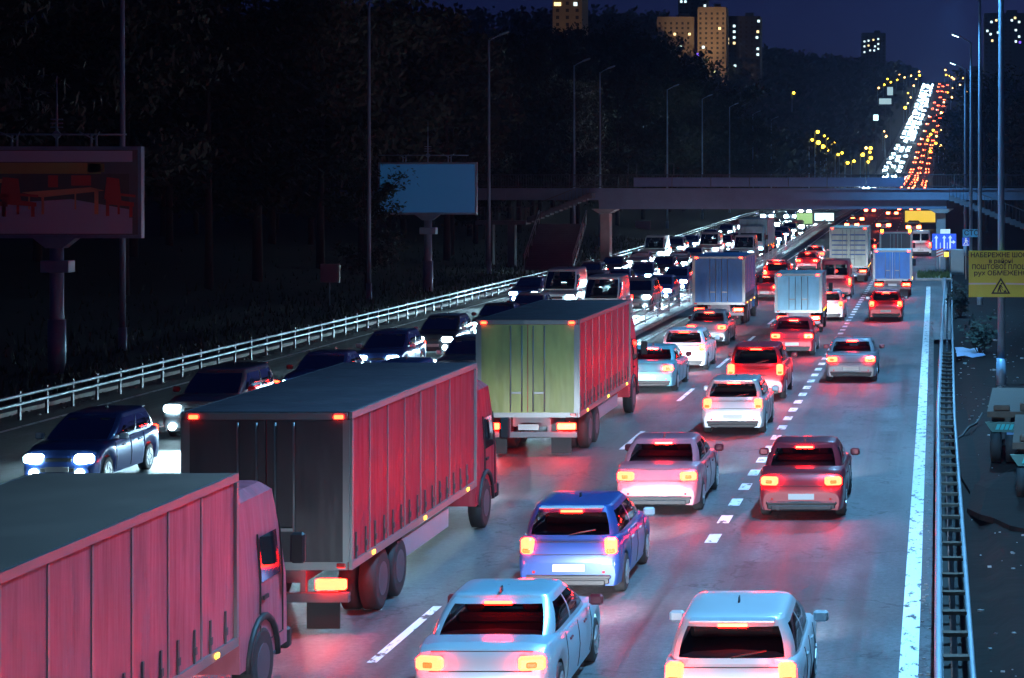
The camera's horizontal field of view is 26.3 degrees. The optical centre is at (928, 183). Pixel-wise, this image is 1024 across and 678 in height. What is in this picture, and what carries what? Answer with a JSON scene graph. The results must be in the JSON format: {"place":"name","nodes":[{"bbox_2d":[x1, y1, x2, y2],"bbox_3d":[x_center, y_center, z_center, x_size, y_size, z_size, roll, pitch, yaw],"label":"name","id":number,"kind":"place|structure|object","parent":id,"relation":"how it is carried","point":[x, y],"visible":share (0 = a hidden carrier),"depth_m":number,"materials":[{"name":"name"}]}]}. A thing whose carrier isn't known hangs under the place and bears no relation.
{"place":"outdoors","nodes":[
{"label":"outdoors","id":0,"kind":"place"},
{"bbox_2d":[0,82,950,677],"bbox_3d":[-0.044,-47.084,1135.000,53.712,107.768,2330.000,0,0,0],"label":"road","id":1,"kind":"structure","parent":0,"point":[860,544],"depth_m":43.43,"materials":[{"name":"asphalt"}]},
{"bbox_2d":[23,405,158,475],"bbox_3d":[-19.358,6.015,49.017,2.120,1.570,4.186,0,0,0],"label":"car","id":2,"kind":"object","parent":1,"relation":"on","point":[103,439],"visible":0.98,"depth_m":48.34,"materials":[{"name":"blue paint"}]},
{"bbox_2d":[0,473,305,677],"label":"box truck","id":3,"kind":"object","parent":1,"relation":"on","point":[142,575],"visible":1,"depth_m":24.09,"materials":[{"name":"red"}]},
{"bbox_2d":[163,362,279,435],"bbox_3d":[-19.436,5.905,58.292,2.240,1.790,4.736,0,0,0],"label":"car","id":4,"kind":"object","parent":1,"relation":"on","point":[212,383],"visible":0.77,"depth_m":57.54,"materials":[{"name":"grey paint"}]},
{"bbox_2d":[0,285,514,417],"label":"kerb","id":5,"kind":"structure","parent":1,"relation":"on","point":[61,399],"depth_m":78.47,"materials":[{"name":"concrete"}]},
{"bbox_2d":[0,271,547,419],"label":"guard rail","id":6,"kind":"object","parent":1,"relation":"on","point":[47,388],"visible":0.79,"depth_m":78.30,"materials":[{"name":"metal"}]},
{"bbox_2d":[283,347,369,380],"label":"car","id":7,"kind":"object","parent":1,"relation":"on","point":[313,361],"visible":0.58,"depth_m":66.80,"materials":[{"name":"blue paint"}]},
{"bbox_2d":[181,362,509,628],"bbox_3d":[-9.945,5.116,37.413,2.960,3.360,11.373,0,0,0],"label":"box truck","id":8,"kind":"object","parent":1,"relation":"on","point":[360,469],"visible":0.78,"depth_m":33.34,"materials":[{"name":"red"}]},
{"bbox_2d":[356,327,425,361],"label":"car","id":9,"kind":"object","parent":1,"relation":"on","point":[383,344],"visible":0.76,"depth_m":75.36,"materials":[{"name":"blue paint"}]},
{"bbox_2d":[413,312,474,350],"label":"car","id":10,"kind":"object","parent":1,"relation":"on","point":[439,331],"visible":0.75,"depth_m":84.22,"materials":[{"name":"grey paint"}]},
{"bbox_2d":[436,334,475,362],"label":"car","id":11,"kind":"object","parent":1,"relation":"on","point":[461,348],"visible":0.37,"depth_m":72.27,"materials":[{"name":"grey paint"}]},
{"bbox_2d":[0,209,929,677],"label":"road markings","id":12,"kind":"object","parent":1,"relation":"on","point":[910,641],"visible":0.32,"depth_m":43.53,"materials":[{"name":"paint"}]},
{"bbox_2d":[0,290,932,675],"bbox_3d":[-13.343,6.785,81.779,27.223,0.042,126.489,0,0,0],"label":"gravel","id":13,"kind":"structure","parent":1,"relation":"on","point":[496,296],"depth_m":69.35,"materials":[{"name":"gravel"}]},
{"bbox_2d":[55,333,904,613],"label":"road patches","id":14,"kind":"object","parent":1,"relation":"on","point":[801,583],"visible":0.43,"depth_m":37.72,"materials":[{"name":"asphalt"}]},
{"bbox_2d":[416,578,603,677],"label":"car","id":15,"kind":"object","parent":1,"relation":"on","point":[517,628],"visible":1,"depth_m":27.26,"materials":[{"name":"blue paint"}]},
{"bbox_2d":[509,275,545,301],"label":"car","id":16,"kind":"object","parent":1,"relation":"on","point":[529,284],"visible":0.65,"depth_m":119.36,"materials":[{"name":"blue paint"}]},
{"bbox_2d":[476,300,646,453],"bbox_3d":[-9.944,5.091,58.214,2.960,3.410,11.573,0,0,0],"label":"box truck","id":17,"kind":"object","parent":1,"relation":"on","point":[549,363],"visible":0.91,"depth_m":52.59,"materials":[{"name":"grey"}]},
{"bbox_2d":[538,266,586,299],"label":"van","id":18,"kind":"object","parent":1,"relation":"on","point":[565,282],"visible":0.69,"depth_m":111.19,"materials":[{"name":"white paint"}]},
{"bbox_2d":[519,491,654,589],"bbox_3d":[-5.888,6.015,36.614,2.120,1.570,4.147,0,0,0],"label":"car","id":19,"kind":"object","parent":1,"relation":"on","point":[585,538],"visible":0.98,"depth_m":34.78,"materials":[{"name":"blue paint"}]},
{"bbox_2d":[578,273,632,309],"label":"van","id":20,"kind":"object","parent":1,"relation":"on","point":[609,286],"visible":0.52,"depth_m":102.37,"materials":[{"name":"white paint"}]},
{"bbox_2d":[629,276,661,311],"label":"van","id":21,"kind":"object","parent":1,"relation":"on","point":[646,291],"visible":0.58,"depth_m":112.42,"materials":[{"name":"grey paint"}]},
{"bbox_2d":[637,343,691,389],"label":"car","id":22,"kind":"object","parent":1,"relation":"on","point":[663,364],"visible":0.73,"depth_m":69.18,"materials":[{"name":"teal paint"}]},
{"bbox_2d":[617,432,723,508],"bbox_3d":[-5.567,6.040,45.564,2.160,1.520,4.647,0,0,0],"label":"car","id":23,"kind":"object","parent":1,"relation":"on","point":[667,468],"visible":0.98,"depth_m":43.65,"materials":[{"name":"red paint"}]},
{"bbox_2d":[663,326,719,368],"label":"car","id":24,"kind":"object","parent":1,"relation":"on","point":[699,343],"visible":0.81,"depth_m":76.72,"materials":[{"name":"white paint"}]},
{"bbox_2d":[687,308,738,344],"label":"car","id":25,"kind":"object","parent":1,"relation":"on","point":[721,323],"visible":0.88,"depth_m":88.73,"materials":[{"name":"grey paint"}]},
{"bbox_2d":[692,252,762,323],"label":"box truck","id":26,"kind":"object","parent":1,"relation":"on","point":[725,280],"visible":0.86,"depth_m":100.97,"materials":[{"name":"grey"}]},
{"bbox_2d":[702,373,778,431],"bbox_3d":[-5.282,6.015,59.014,2.120,1.570,4.147,0,0,0],"label":"car","id":27,"kind":"object","parent":1,"relation":"on","point":[736,400],"visible":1,"depth_m":57.11,"materials":[{"name":"grey paint"}]},
{"bbox_2d":[664,591,828,677],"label":"car","id":28,"kind":"object","parent":1,"relation":"on","point":[745,634],"visible":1,"depth_m":25.88,"materials":[{"name":"white paint"}]},
{"bbox_2d":[734,217,774,256],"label":"box truck","id":29,"kind":"object","parent":1,"relation":"on","point":[763,229],"visible":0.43,"depth_m":188.45,"materials":[{"name":"grey"}]},
{"bbox_2d":[727,341,796,397],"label":"car","id":30,"kind":"object","parent":1,"relation":"on","point":[770,363],"visible":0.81,"depth_m":66.19,"materials":[{"name":"red paint"}]},
{"bbox_2d":[634,154,910,335],"bbox_3d":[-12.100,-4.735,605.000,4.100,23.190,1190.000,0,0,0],"label":"median strip","id":31,"kind":"object","parent":1,"relation":"on","point":[656,320],"visible":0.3,"depth_m":115.35,"materials":[{"name":"concrete"}]},
{"bbox_2d":[631,209,851,325],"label":"median fence","id":32,"kind":"object","parent":31,"relation":"on","point":[801,236],"visible":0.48,"depth_m":120.04,"materials":[{"name":"metal"}]},
{"bbox_2d":[770,316,822,354],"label":"car","id":33,"kind":"object","parent":1,"relation":"on","point":[795,333],"visible":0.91,"depth_m":83.25,"materials":[{"name":"red paint"}]},
{"bbox_2d":[775,270,832,331],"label":"box truck","id":34,"kind":"object","parent":1,"relation":"on","point":[800,292],"visible":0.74,"depth_m":94.77,"materials":[{"name":"grey"}]},
{"bbox_2d":[759,436,859,513],"bbox_3d":[-2.568,6.040,44.864,2.160,1.520,4.647,0,0,0],"label":"car","id":35,"kind":"object","parent":1,"relation":"on","point":[805,473],"visible":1,"depth_m":42.81,"materials":[{"name":"red paint"}]},
{"bbox_2d":[826,289,849,319],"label":"car","id":36,"kind":"object","parent":1,"relation":"on","point":[836,303],"visible":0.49,"depth_m":104.11,"materials":[{"name":"white paint"}]},
{"bbox_2d":[821,258,856,297],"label":"van","id":37,"kind":"object","parent":1,"relation":"on","point":[839,275],"visible":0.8,"depth_m":124.57,"materials":[{"name":"red paint"}]},
{"bbox_2d":[829,225,873,280],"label":"box truck","id":38,"kind":"object","parent":1,"relation":"on","point":[852,243],"visible":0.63,"depth_m":144.97,"materials":[{"name":"grey"}]},
{"bbox_2d":[824,335,884,380],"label":"car","id":39,"kind":"object","parent":1,"relation":"on","point":[852,356],"visible":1,"depth_m":72.16,"materials":[{"name":"grey paint"}]},
{"bbox_2d":[866,289,907,319],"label":"car","id":40,"kind":"object","parent":1,"relation":"on","point":[886,302],"visible":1,"depth_m":104.09,"materials":[{"name":"red paint"}]},
{"bbox_2d":[873,248,915,295],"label":"box truck","id":41,"kind":"object","parent":1,"relation":"on","point":[892,266],"visible":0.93,"depth_m":125.97,"materials":[{"name":"blue"}]},
{"bbox_2d":[879,229,914,247],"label":"box truck","id":42,"kind":"object","parent":1,"relation":"on","point":[895,239],"visible":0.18,"depth_m":159.97,"materials":[{"name":"grey"}]},
{"bbox_2d":[0,29,1023,677],"bbox_3d":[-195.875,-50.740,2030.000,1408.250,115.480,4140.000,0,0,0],"label":"ground","id":43,"kind":"structure","parent":0,"point":[996,591],"depth_m":108.65,"materials":[{"name":"soil"}]},
{"bbox_2d":[0,0,131,261],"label":"tree","id":44,"kind":"object","parent":43,"relation":"on","point":[54,64],"visible":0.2,"depth_m":109.01,"materials":[{"name":"green plant"}]},
{"bbox_2d":[0,0,137,145],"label":"tree","id":45,"kind":"object","parent":43,"relation":"on","point":[13,116],"visible":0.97,"depth_m":85.74,"materials":[{"name":"green plant"}]},
{"bbox_2d":[0,76,143,373],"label":"billboard","id":46,"kind":"object","parent":43,"relation":"on","point":[56,199],"visible":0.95,"depth_m":74.82,"materials":[{"name":"metal"}]},
{"bbox_2d":[118,0,126,350],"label":"street lamp","id":47,"kind":"object","parent":43,"relation":"on","point":[122,334],"visible":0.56,"depth_m":83.92,"materials":[{"name":"metal"}]},
{"bbox_2d":[44,0,228,256],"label":"tree","id":48,"kind":"object","parent":43,"relation":"on","point":[133,248],"visible":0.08,"depth_m":120.58,"materials":[{"name":"green plant"}]},
{"bbox_2d":[8,0,266,294],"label":"tree","id":49,"kind":"object","parent":43,"relation":"on","point":[98,23],"visible":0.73,"depth_m":102.15,"materials":[{"name":"green plant"}]},
{"bbox_2d":[82,0,247,245],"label":"tree","id":50,"kind":"object","parent":43,"relation":"on","point":[169,221],"visible":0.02,"depth_m":133.37,"materials":[{"name":"green plant"}]},
{"bbox_2d":[144,19,249,236],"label":"tree","id":51,"kind":"object","parent":43,"relation":"on","point":[161,191],"visible":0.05,"depth_m":148.34,"materials":[{"name":"green plant"}]},
{"bbox_2d":[104,0,313,289],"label":"tree","id":52,"kind":"object","parent":43,"relation":"on","point":[246,89],"visible":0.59,"depth_m":111.73,"materials":[{"name":"green plant"}]},
{"bbox_2d":[155,77,265,233],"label":"tree","id":53,"kind":"object","parent":43,"relation":"on","point":[195,221],"visible":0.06,"depth_m":154.11,"materials":[{"name":"green plant"}]},
{"bbox_2d":[143,0,350,281],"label":"tree","id":54,"kind":"object","parent":43,"relation":"on","point":[272,181],"visible":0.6,"depth_m":119.22,"materials":[{"name":"green plant"}]},
{"bbox_2d":[161,23,354,243],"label":"tree","id":55,"kind":"object","parent":43,"relation":"on","point":[306,204],"visible":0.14,"depth_m":149.03,"materials":[{"name":"green plant"}]},
{"bbox_2d":[0,225,644,406],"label":"undergrowth","id":56,"kind":"object","parent":43,"relation":"on","point":[67,372],"visible":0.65,"depth_m":99.51,"materials":[{"name":"green"}]},
{"bbox_2d":[248,0,424,268],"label":"tree","id":57,"kind":"object","parent":43,"relation":"on","point":[331,25],"visible":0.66,"depth_m":134.73,"materials":[{"name":"green plant"}]},
{"bbox_2d":[248,0,454,258],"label":"tree","id":58,"kind":"object","parent":43,"relation":"on","point":[410,126],"visible":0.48,"depth_m":142.25,"materials":[{"name":"green plant"}]},
{"bbox_2d":[312,149,418,290],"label":"tree","id":59,"kind":"object","parent":43,"relation":"on","point":[348,209],"visible":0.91,"depth_m":126.46,"materials":[{"name":"green plant"}]},
{"bbox_2d":[366,0,373,298],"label":"street lamp","id":60,"kind":"object","parent":43,"relation":"on","point":[368,289],"visible":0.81,"depth_m":120.92,"materials":[{"name":"metal"}]},
{"bbox_2d":[378,136,477,291],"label":"billboard","id":61,"kind":"object","parent":43,"relation":"on","point":[447,188],"visible":0.91,"depth_m":130.83,"materials":[{"name":"metal"}]},
{"bbox_2d":[372,7,528,254],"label":"tree","id":62,"kind":"object","parent":43,"relation":"on","point":[438,66],"visible":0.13,"depth_m":167.47,"materials":[{"name":"green plant"}]},
{"bbox_2d":[375,0,536,260],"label":"tree","id":63,"kind":"object","parent":43,"relation":"on","point":[471,54],"visible":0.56,"depth_m":160.65,"materials":[{"name":"green plant"}]},
{"bbox_2d":[435,101,528,243],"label":"tree","id":64,"kind":"object","parent":43,"relation":"on","point":[469,219],"visible":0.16,"depth_m":183.54,"materials":[{"name":"green plant"}]},
{"bbox_2d":[447,57,531,236],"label":"tree","id":65,"kind":"object","parent":43,"relation":"on","point":[470,231],"visible":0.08,"depth_m":190.66,"materials":[{"name":"green plant"}]},
{"bbox_2d":[442,35,541,225],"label":"tree","id":66,"kind":"object","parent":43,"relation":"on","point":[513,147],"visible":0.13,"depth_m":206.60,"materials":[{"name":"green plant"}]},
{"bbox_2d":[487,31,508,273],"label":"street lamp","id":67,"kind":"object","parent":43,"relation":"on","point":[489,220],"visible":0.88,"depth_m":153.92,"materials":[{"name":"metal"}]},
{"bbox_2d":[17,2,1023,187],"bbox_3d":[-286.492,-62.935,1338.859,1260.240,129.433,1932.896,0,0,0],"label":"forest","id":68,"kind":"object","parent":43,"relation":"on","point":[794,142],"visible":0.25,"depth_m":1316.05,"materials":[{"name":"green plant"}]},
{"bbox_2d":[484,32,575,232],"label":"tree","id":69,"kind":"object","parent":43,"relation":"on","point":[533,161],"visible":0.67,"depth_m":206.09,"materials":[{"name":"green plant"}]},
{"bbox_2d":[524,24,594,207],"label":"tree","id":70,"kind":"object","parent":43,"relation":"on","point":[565,51],"visible":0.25,"depth_m":262.50,"materials":[{"name":"green plant"}]},
{"bbox_2d":[553,0,587,34],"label":"apartment building","id":71,"kind":"structure","parent":43,"relation":"on","point":[568,12],"depth_m":900.00,"materials":[{"name":"grey"}]},
{"bbox_2d":[527,69,622,223],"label":"tree","id":72,"kind":"object","parent":43,"relation":"on","point":[565,99],"visible":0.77,"depth_m":217.72,"materials":[{"name":"green plant"}]},
{"bbox_2d":[540,107,613,223],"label":"tree","id":73,"kind":"object","parent":43,"relation":"on","point":[589,155],"visible":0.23,"depth_m":223.46,"materials":[{"name":"green plant"}]},
{"bbox_2d":[545,77,626,218],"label":"tree","id":74,"kind":"object","parent":43,"relation":"on","point":[602,118],"visible":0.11,"depth_m":240.28,"materials":[{"name":"green plant"}]},
{"bbox_2d":[554,39,621,133],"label":"tree","id":75,"kind":"object","parent":43,"relation":"on","point":[588,67],"visible":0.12,"depth_m":275.38,"materials":[{"name":"green plant"}]},
{"bbox_2d":[188,164,1023,269],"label":"footbridge","id":76,"kind":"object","parent":43,"relation":"on","point":[555,245],"visible":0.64,"depth_m":165.00,"materials":[{"name":"concrete"}]},
{"bbox_2d":[579,18,639,182],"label":"tree","id":77,"kind":"object","parent":43,"relation":"on","point":[614,38],"visible":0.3,"depth_m":365.91,"materials":[{"name":"green plant"}]},
{"bbox_2d":[581,68,666,225],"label":"tree","id":78,"kind":"object","parent":43,"relation":"on","point":[632,121],"visible":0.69,"depth_m":248.40,"materials":[{"name":"green plant"}]},
{"bbox_2d":[597,61,665,211],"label":"tree","id":79,"kind":"object","parent":43,"relation":"on","point":[622,75],"visible":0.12,"depth_m":281.84,"materials":[{"name":"green plant"}]},
{"bbox_2d":[603,57,686,173],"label":"tree","id":80,"kind":"object","parent":43,"relation":"on","point":[655,87],"visible":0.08,"depth_m":298.42,"materials":[{"name":"green plant"}]},
{"bbox_2d":[614,27,684,130],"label":"tree","id":81,"kind":"object","parent":43,"relation":"on","point":[641,49],"visible":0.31,"depth_m":365.96,"materials":[{"name":"green plant"}]},
{"bbox_2d":[613,88,696,219],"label":"tree","id":82,"kind":"object","parent":43,"relation":"on","point":[673,143],"visible":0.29,"depth_m":271.70,"materials":[{"name":"green plant"}]},
{"bbox_2d":[638,57,715,211],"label":"tree","id":83,"kind":"object","parent":43,"relation":"on","point":[686,92],"visible":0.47,"depth_m":304.21,"materials":[{"name":"green plant"}]},
{"bbox_2d":[657,13,697,59],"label":"apartment building","id":84,"kind":"structure","parent":43,"relation":"on","point":[684,26],"depth_m":1300.00,"materials":[{"name":"grey"}]},
{"bbox_2d":[661,87,719,210],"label":"tree","id":85,"kind":"object","parent":43,"relation":"on","point":[694,122],"visible":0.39,"depth_m":315.14,"materials":[{"name":"green plant"}]},
{"bbox_2d":[658,51,725,172],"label":"tree","id":86,"kind":"object","parent":43,"relation":"on","point":[695,65],"visible":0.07,"depth_m":384.94,"materials":[{"name":"green plant"}]},
{"bbox_2d":[659,98,730,187],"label":"tree","id":87,"kind":"object","parent":43,"relation":"on","point":[715,141],"visible":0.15,"depth_m":343.69,"materials":[{"name":"green plant"}]},
{"bbox_2d":[676,87,746,187],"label":"tree","id":88,"kind":"object","parent":43,"relation":"on","point":[723,109],"visible":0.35,"depth_m":370.39,"materials":[{"name":"green plant"}]},
{"bbox_2d":[696,4,728,85],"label":"apartment building","id":89,"kind":"structure","parent":43,"relation":"on","point":[713,29],"depth_m":1290.00,"materials":[{"name":"grey"}]},
{"bbox_2d":[729,13,761,90],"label":"apartment building","id":90,"kind":"structure","parent":43,"relation":"on","point":[745,40],"depth_m":1330.00,"materials":[{"name":"grey"}]},
{"bbox_2d":[734,116,783,187],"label":"tree","id":91,"kind":"object","parent":43,"relation":"on","point":[760,139],"visible":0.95,"depth_m":382.54,"materials":[{"name":"green plant"}]},
{"bbox_2d":[861,30,885,74],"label":"apartment building","id":92,"kind":"structure","parent":43,"relation":"on","point":[873,47],"depth_m":1900.00,"materials":[{"name":"grey"}]},
{"bbox_2d":[951,33,972,250],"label":"street lamp","id":93,"kind":"object","parent":43,"relation":"on","point":[970,206],"visible":0.81,"depth_m":152.92,"materials":[{"name":"metal"}]},
{"bbox_2d":[928,93,1007,218],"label":"tree","id":94,"kind":"object","parent":43,"relation":"on","point":[941,120],"visible":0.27,"depth_m":309.06,"materials":[{"name":"green plant"}]},
{"bbox_2d":[938,112,1006,224],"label":"tree","id":95,"kind":"object","parent":43,"relation":"on","point":[990,149],"visible":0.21,"depth_m":275.62,"materials":[{"name":"green plant"}]},
{"bbox_2d":[957,311,997,352],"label":"shrub","id":96,"kind":"object","parent":43,"relation":"on","point":[976,334],"visible":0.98,"depth_m":83.92,"materials":[{"name":"green plant"}]},
{"bbox_2d":[936,64,1022,231],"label":"tree","id":97,"kind":"object","parent":43,"relation":"on","point":[957,161],"visible":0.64,"depth_m":251.81,"materials":[{"name":"green plant"}]},
{"bbox_2d":[977,0,982,304],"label":"street lamp","id":98,"kind":"object","parent":43,"relation":"on","point":[979,300],"visible":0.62,"depth_m":117.92,"materials":[{"name":"metal"}]},
{"bbox_2d":[948,407,1023,532],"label":"broken tarmac layer","id":99,"kind":"object","parent":43,"relation":"on","point":[997,500],"visible":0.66,"depth_m":46.52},
{"bbox_2d":[977,96,1023,201],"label":"tree","id":100,"kind":"object","parent":43,"relation":"on","point":[1017,111],"visible":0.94,"depth_m":174.40,"materials":[{"name":"green plant"}]},
{"bbox_2d":[996,0,1005,384],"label":"street lamp","id":101,"kind":"object","parent":43,"relation":"on","point":[1001,369],"visible":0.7,"depth_m":71.51,"materials":[{"name":"metal"}]},
{"bbox_2d":[969,251,1023,296],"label":"roadworks board","id":102,"kind":"object","parent":101,"relation":"attached to","point":[996,273],"visible":1,"depth_m":71.28,"materials":[{"name":"yellow"}]},
{"bbox_2d":[984,10,1023,94],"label":"apartment building","id":103,"kind":"structure","parent":43,"relation":"on","point":[1013,37],"depth_m":1500.00,"materials":[{"name":"grey"}]},
{"bbox_2d":[985,388,1023,461],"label":"flatbed trailer","id":104,"kind":"object","parent":43,"relation":"on","point":[1006,405],"visible":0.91,"depth_m":51.52,"materials":[{"name":"metal"}]},
{"bbox_2d":[1010,414,1023,496],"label":"flatbed trailer","id":105,"kind":"object","parent":43,"relation":"on","point":[1018,443],"visible":0.96,"depth_m":44.99,"materials":[{"name":"metal"}]},
{"bbox_2d":[28,0,1023,81],"label":"sky","id":106,"kind":"structure","parent":0,"point":[918,32],"materials":[{"name":"blue"}]},
{"bbox_2d":[930,82,953,339],"bbox_3d":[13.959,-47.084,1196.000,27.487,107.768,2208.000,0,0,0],"label":"shoulder","id":107,"kind":"object","parent":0,"point":[938,294],"visible":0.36,"depth_m":122.61},
{"bbox_2d":[934,278,976,677],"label":"guard rail","id":108,"kind":"object","parent":107,"relation":"on","point":[953,634],"visible":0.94,"depth_m":36.01,"materials":[{"name":"metal"}]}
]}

